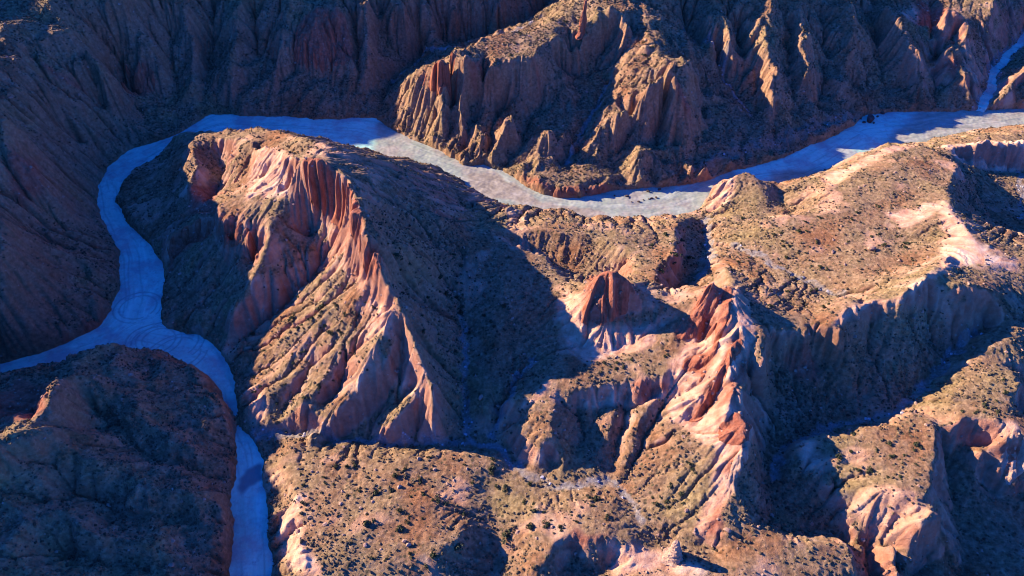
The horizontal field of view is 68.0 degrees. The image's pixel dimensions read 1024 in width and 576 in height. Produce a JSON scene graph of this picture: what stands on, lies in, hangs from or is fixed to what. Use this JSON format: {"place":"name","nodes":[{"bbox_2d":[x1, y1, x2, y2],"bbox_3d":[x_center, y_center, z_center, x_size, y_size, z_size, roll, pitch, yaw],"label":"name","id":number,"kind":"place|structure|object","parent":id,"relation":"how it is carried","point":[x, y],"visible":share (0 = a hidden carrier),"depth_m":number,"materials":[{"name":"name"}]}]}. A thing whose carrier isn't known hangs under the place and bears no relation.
{"place":"outdoors","nodes":[
{"label":"outdoors","id":0,"kind":"place"},
{"bbox_2d":[0,222,377,575],"bbox_3d":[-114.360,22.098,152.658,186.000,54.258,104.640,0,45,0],"label":"mesa","id":1,"kind":"structure","parent":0,"point":[23,315],"depth_m":157.31,"materials":[{"name":"brown stone"}]},
{"bbox_2d":[0,0,931,301],"bbox_3d":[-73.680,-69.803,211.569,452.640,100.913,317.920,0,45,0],"label":"hillside","id":2,"kind":"structure","parent":0,"point":[482,82],"depth_m":263.65,"materials":[{"name":"brown stone"}]},
{"bbox_2d":[120,61,154,95],"bbox_3d":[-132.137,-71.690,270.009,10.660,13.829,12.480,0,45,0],"label":"cliff","id":3,"kind":"structure","parent":2,"relation":"on","point":[137,88],"depth_m":270.08,"materials":[{"name":"red stone"}]},
{"bbox_2d":[294,11,352,72],"bbox_3d":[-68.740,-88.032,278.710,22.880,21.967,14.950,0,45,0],"label":"cliff","id":4,"kind":"structure","parent":2,"relation":"on","point":[322,22],"depth_m":276.47,"materials":[{"name":"red stone"}]},
{"bbox_2d":[423,52,462,105],"bbox_3d":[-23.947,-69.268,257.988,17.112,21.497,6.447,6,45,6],"label":"cliff","id":5,"kind":"structure","parent":2,"relation":"on","point":[444,72],"depth_m":255.59,"materials":[{"name":"red stone"}]},
{"bbox_2d":[0,0,1023,575],"bbox_3d":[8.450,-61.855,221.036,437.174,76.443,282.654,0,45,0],"label":"scrub","id":6,"kind":"object","parent":2,"relation":"on","point":[508,166],"visible":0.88,"depth_m":192.76,"materials":[{"name":"green plant"}]},
{"bbox_2d":[0,0,1023,575],"bbox_3d":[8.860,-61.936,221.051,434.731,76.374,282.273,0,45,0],"label":"rubble","id":7,"kind":"object","parent":2,"relation":"on","point":[554,318],"visible":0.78,"depth_m":181.10,"materials":[{"name":"brown stone"}]},
{"bbox_2d":[0,109,1023,575],"bbox_3d":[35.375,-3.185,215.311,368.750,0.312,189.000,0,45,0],"label":"dry riverbed","id":8,"kind":"structure","parent":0,"point":[132,319],"depth_m":240.09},
{"bbox_2d":[867,114,874,122],"bbox_3d":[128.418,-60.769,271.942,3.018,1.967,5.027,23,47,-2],"label":"boulder","id":9,"kind":"object","parent":8,"relation":"on","point":[870,118],"visible":1,"depth_m":270.78,"materials":[{"name":"stone"}]},
{"bbox_2d":[115,0,1023,575],"bbox_3d":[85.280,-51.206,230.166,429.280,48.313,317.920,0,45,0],"label":"badlands ridge","id":10,"kind":"structure","parent":0,"point":[971,464],"depth_m":176.21,"materials":[{"name":"brown stone"}]},
{"bbox_2d":[167,218,214,264],"bbox_3d":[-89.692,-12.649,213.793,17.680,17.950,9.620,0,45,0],"label":"cliff","id":11,"kind":"structure","parent":10,"relation":"on","point":[185,242],"depth_m":214.31,"materials":[{"name":"red stone"}]},
{"bbox_2d":[223,223,241,247],"bbox_3d":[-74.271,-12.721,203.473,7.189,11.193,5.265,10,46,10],"label":"cliff","id":12,"kind":"structure","parent":10,"relation":"on","point":[232,240],"depth_m":201.88,"materials":[{"name":"red stone"}]},
{"bbox_2d":[246,228,258,262],"bbox_3d":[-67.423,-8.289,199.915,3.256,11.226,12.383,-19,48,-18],"label":"rock pillar","id":13,"kind":"object","parent":10,"relation":"on","point":[252,250],"visible":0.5,"depth_m":199.93,"materials":[{"name":"red stone"}]},
{"bbox_2d":[286,312,295,321],"bbox_3d":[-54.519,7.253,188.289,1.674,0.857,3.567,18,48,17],"label":"shrub","id":14,"kind":"object","parent":10,"relation":"on","point":[290,317],"visible":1,"depth_m":187.98,"materials":[{"name":"green plant"}]},
{"bbox_2d":[315,303,325,310],"bbox_3d":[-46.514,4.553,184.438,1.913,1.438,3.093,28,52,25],"label":"shrub","id":15,"kind":"object","parent":10,"relation":"on","point":[322,305],"visible":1,"depth_m":184.17,"materials":[{"name":"green plant"}]},
{"bbox_2d":[303,159,361,254],"bbox_3d":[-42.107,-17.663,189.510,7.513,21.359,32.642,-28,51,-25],"label":"cliff","id":16,"kind":"structure","parent":10,"relation":"on","point":[341,197],"depth_m":191.22,"materials":[{"name":"red stone"}]},
{"bbox_2d":[362,518,375,527],"bbox_3d":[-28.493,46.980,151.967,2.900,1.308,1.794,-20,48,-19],"label":"shrub","id":17,"kind":"object","parent":10,"relation":"on","point":[367,522],"visible":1,"depth_m":151.78,"materials":[{"name":"green plant"}]},
{"bbox_2d":[363,242,383,280],"bbox_3d":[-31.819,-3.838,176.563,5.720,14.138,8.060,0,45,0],"label":"cliff","id":18,"kind":"structure","parent":10,"relation":"on","point":[375,263],"depth_m":173.82,"materials":[{"name":"red stone"}]},
{"bbox_2d":[395,524,404,531],"bbox_3d":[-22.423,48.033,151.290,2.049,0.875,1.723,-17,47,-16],"label":"shrub","id":19,"kind":"object","parent":10,"relation":"on","point":[400,527],"visible":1,"depth_m":151.13,"materials":[{"name":"green plant"}]},
{"bbox_2d":[429,550,437,558],"bbox_3d":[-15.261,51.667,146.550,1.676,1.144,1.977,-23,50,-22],"label":"shrub","id":20,"kind":"object","parent":10,"relation":"on","point":[433,555],"visible":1,"depth_m":146.38,"materials":[{"name":"green plant"}]},
{"bbox_2d":[434,494,439,502],"bbox_3d":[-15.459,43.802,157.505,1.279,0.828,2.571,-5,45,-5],"label":"shrub","id":21,"kind":"object","parent":10,"relation":"on","point":[437,499],"visible":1,"depth_m":157.28,"materials":[{"name":"green plant"}]},
{"bbox_2d":[454,543,464,550],"bbox_3d":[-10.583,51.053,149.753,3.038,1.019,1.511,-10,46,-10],"label":"shrub","id":22,"kind":"object","parent":10,"relation":"on","point":[456,547],"visible":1,"depth_m":149.52,"materials":[{"name":"green plant"}]},
{"bbox_2d":[490,462,495,474],"bbox_3d":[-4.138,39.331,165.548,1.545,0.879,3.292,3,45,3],"label":"shrub","id":23,"kind":"object","parent":10,"relation":"on","point":[493,467],"visible":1,"depth_m":165.30,"materials":[{"name":"green plant"}]},
{"bbox_2d":[502,484,508,492],"bbox_3d":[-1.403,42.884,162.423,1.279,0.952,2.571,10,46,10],"label":"shrub","id":24,"kind":"object","parent":10,"relation":"on","point":[505,487],"visible":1,"depth_m":162.23,"materials":[{"name":"green plant"}]},
{"bbox_2d":[501,529,510,543],"bbox_3d":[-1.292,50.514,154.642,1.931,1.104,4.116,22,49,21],"label":"shrub","id":25,"kind":"object","parent":10,"relation":"on","point":[506,535],"visible":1,"depth_m":154.47,"materials":[{"name":"green plant"}]},
{"bbox_2d":[526,522,532,529],"bbox_3d":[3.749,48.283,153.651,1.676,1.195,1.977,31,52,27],"label":"shrub","id":26,"kind":"object","parent":10,"relation":"on","point":[530,526],"visible":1,"depth_m":153.42,"materials":[{"name":"green plant"}]},
{"bbox_2d":[575,0,587,39],"bbox_3d":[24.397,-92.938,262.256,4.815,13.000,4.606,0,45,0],"label":"rock spire","id":27,"kind":"object","parent":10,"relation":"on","point":[580,34],"visible":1,"depth_m":263.00,"materials":[{"name":"red stone"}]},
{"bbox_2d":[581,271,634,325],"bbox_3d":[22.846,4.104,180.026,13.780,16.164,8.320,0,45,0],"label":"butte","id":28,"kind":"object","parent":10,"relation":"on","point":[626,289],"visible":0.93,"depth_m":178.56,"materials":[{"name":"red stone"}]},
{"bbox_2d":[262,21,1022,498],"bbox_3d":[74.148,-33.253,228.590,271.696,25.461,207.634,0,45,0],"label":"gravel","id":29,"kind":"structure","parent":10,"relation":"on","point":[708,257],"depth_m":175.21,"materials":[{"name":"gravel"}]},
{"bbox_2d":[651,501,662,507],"bbox_3d":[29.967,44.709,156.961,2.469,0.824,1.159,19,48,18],"label":"shrub","id":30,"kind":"object","parent":10,"relation":"on","point":[656,503],"visible":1,"depth_m":156.78,"materials":[{"name":"green plant"}]},
{"bbox_2d":[660,539,682,567],"bbox_3d":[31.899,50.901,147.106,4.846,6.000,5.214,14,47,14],"label":"rock pinnacle","id":31,"kind":"object","parent":10,"relation":"on","point":[672,556],"visible":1,"depth_m":147.16,"materials":[{"name":"beige stone"}]},
{"bbox_2d":[682,354,708,371],"bbox_3d":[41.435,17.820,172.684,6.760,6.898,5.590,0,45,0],"label":"rock fin","id":32,"kind":"object","parent":10,"relation":"on","point":[695,363],"visible":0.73,"depth_m":171.64,"materials":[{"name":"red stone"}]},
{"bbox_2d":[677,283,719,339],"bbox_3d":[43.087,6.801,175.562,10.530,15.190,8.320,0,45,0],"label":"rock fin","id":33,"kind":"object","parent":10,"relation":"on","point":[691,327],"visible":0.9,"depth_m":175.77,"materials":[{"name":"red stone"}]},
{"bbox_2d":[699,287,731,382],"bbox_3d":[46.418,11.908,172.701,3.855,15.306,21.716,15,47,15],"label":"rock fin","id":34,"kind":"object","parent":10,"relation":"on","point":[726,300],"visible":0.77,"depth_m":170.90,"materials":[{"name":"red stone"}]},
{"bbox_2d":[689,338,742,421],"bbox_3d":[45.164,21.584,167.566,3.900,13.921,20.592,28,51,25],"label":"rock fin","id":35,"kind":"object","parent":10,"relation":"on","point":[706,405],"visible":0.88,"depth_m":165.99,"materials":[{"name":"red stone"}]},
{"bbox_2d":[723,527,730,532],"bbox_3d":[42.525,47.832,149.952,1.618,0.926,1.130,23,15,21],"label":"boulder","id":36,"kind":"object","parent":10,"relation":"on","point":[727,529],"visible":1,"depth_m":149.60,"materials":[{"name":"beige stone"}]},
{"bbox_2d":[718,413,751,445],"bbox_3d":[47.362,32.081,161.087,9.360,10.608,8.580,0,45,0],"label":"outcrop","id":37,"kind":"object","parent":10,"relation":"on","point":[734,426],"visible":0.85,"depth_m":157.84,"materials":[{"name":"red stone"}]},
{"bbox_2d":[729,447,748,477],"bbox_3d":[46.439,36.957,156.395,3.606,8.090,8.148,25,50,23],"label":"outcrop","id":38,"kind":"object","parent":10,"relation":"on","point":[736,466],"visible":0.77,"depth_m":154.47,"materials":[{"name":"beige stone"}]},
{"bbox_2d":[835,453,843,460],"bbox_3d":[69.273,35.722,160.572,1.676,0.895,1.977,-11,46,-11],"label":"shrub","id":39,"kind":"object","parent":10,"relation":"on","point":[840,457],"visible":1,"depth_m":160.35,"materials":[{"name":"green plant"}]},
{"bbox_2d":[867,246,875,250],"bbox_3d":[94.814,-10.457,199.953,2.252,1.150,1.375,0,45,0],"label":"boulder","id":40,"kind":"object","parent":10,"relation":"on","point":[871,248],"visible":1,"depth_m":199.54,"materials":[{"name":"beige stone"}]},
{"bbox_2d":[914,442,921,449],"bbox_3d":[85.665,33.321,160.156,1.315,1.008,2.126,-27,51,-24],"label":"shrub","id":41,"kind":"object","parent":10,"relation":"on","point":[917,445],"visible":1,"depth_m":160.10,"materials":[{"name":"green plant"}]},
{"bbox_2d":[998,437,1023,484],"bbox_3d":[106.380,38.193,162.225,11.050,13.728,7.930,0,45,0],"label":"outcrop","id":42,"kind":"object","parent":10,"relation":"on","point":[1012,475],"visible":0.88,"depth_m":160.84,"materials":[{"name":"beige stone"}]},
{"bbox_2d":[976,31,1023,111],"bbox_3d":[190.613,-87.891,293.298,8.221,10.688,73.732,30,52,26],"label":"stream","id":43,"kind":"structure","parent":0,"point":[987,96],"depth_m":288.41,"materials":[{"name":"blue liquid"}]}
]}

